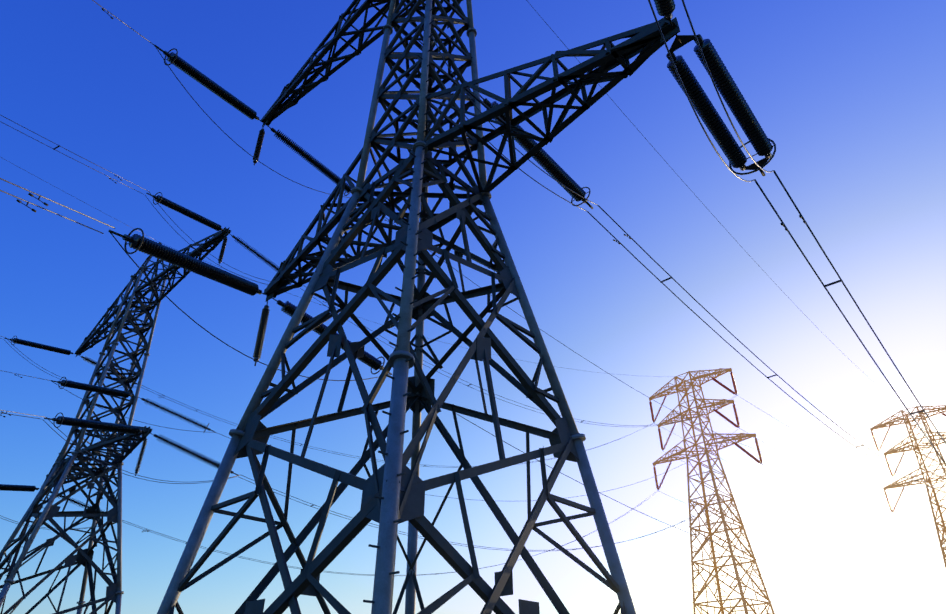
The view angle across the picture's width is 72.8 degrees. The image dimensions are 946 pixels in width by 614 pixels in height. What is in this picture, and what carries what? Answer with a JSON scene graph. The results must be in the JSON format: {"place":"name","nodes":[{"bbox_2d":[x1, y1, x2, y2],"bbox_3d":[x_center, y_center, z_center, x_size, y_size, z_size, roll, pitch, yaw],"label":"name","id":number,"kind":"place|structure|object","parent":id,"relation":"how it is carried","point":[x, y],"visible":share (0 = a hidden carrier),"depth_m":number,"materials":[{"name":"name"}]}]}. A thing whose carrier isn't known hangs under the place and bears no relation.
{"place":"outdoors","nodes":[
{"label":"outdoors","id":0,"kind":"place"},
{"bbox_2d":[0,0,945,613],"label":"sky","id":1,"kind":"structure","parent":0,"point":[850,95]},
{"label":"ground","id":2,"kind":"structure","parent":0,"visible":0},
{"bbox_2d":[0,227,230,613],"bbox_3d":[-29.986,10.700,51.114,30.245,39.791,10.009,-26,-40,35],"label":"pylon","id":3,"kind":"object","parent":2,"relation":"on","point":[62,469],"visible":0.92,"depth_m":49.74,"materials":[{"name":"metal"}]},
{"bbox_2d":[157,0,679,613],"bbox_3d":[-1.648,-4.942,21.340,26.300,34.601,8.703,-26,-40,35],"label":"pylon","id":4,"kind":"object","parent":2,"relation":"on","point":[393,488],"visible":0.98,"depth_m":17.08,"materials":[{"name":"metal"}]},
{"bbox_2d":[0,0,772,510],"bbox_3d":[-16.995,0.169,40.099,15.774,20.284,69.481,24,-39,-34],"label":"insulators","id":5,"kind":"object","parent":4,"relation":"attached to","point":[736,102],"visible":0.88,"depth_m":24.61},
{"bbox_2d":[0,0,945,605],"bbox_3d":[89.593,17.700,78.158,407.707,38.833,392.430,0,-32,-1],"label":"conductors","id":6,"kind":"object","parent":4,"relation":"attached to","point":[518,314],"visible":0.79,"depth_m":33.94,"materials":[{"name":"grey"}]},
{"bbox_2d":[649,368,774,613],"bbox_3d":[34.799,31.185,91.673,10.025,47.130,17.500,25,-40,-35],"label":"pylon","id":7,"kind":"object","parent":2,"relation":"on","point":[723,513],"visible":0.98,"depth_m":93.35,"materials":[{"name":"grey metal"}]},
{"bbox_2d":[0,8,945,574],"bbox_3d":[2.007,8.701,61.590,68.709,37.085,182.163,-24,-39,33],"label":"line hardware","id":8,"kind":"object","parent":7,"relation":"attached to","point":[678,44],"visible":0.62,"depth_m":20.38,"materials":[{"name":"metal"}]},
{"bbox_2d":[649,371,945,511],"bbox_3d":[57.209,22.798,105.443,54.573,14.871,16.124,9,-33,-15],"label":"insulators","id":9,"kind":"object","parent":7,"relation":"attached to","point":[737,425],"visible":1,"depth_m":101.47,"materials":[{"name":"brown ceramic"}]},
{"bbox_2d":[870,405,945,567],"bbox_3d":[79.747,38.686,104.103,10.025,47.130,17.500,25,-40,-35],"label":"pylon","id":10,"kind":"object","parent":2,"relation":"on","point":[915,446],"visible":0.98,"depth_m":112.75,"materials":[{"name":"grey metal"}]}
]}

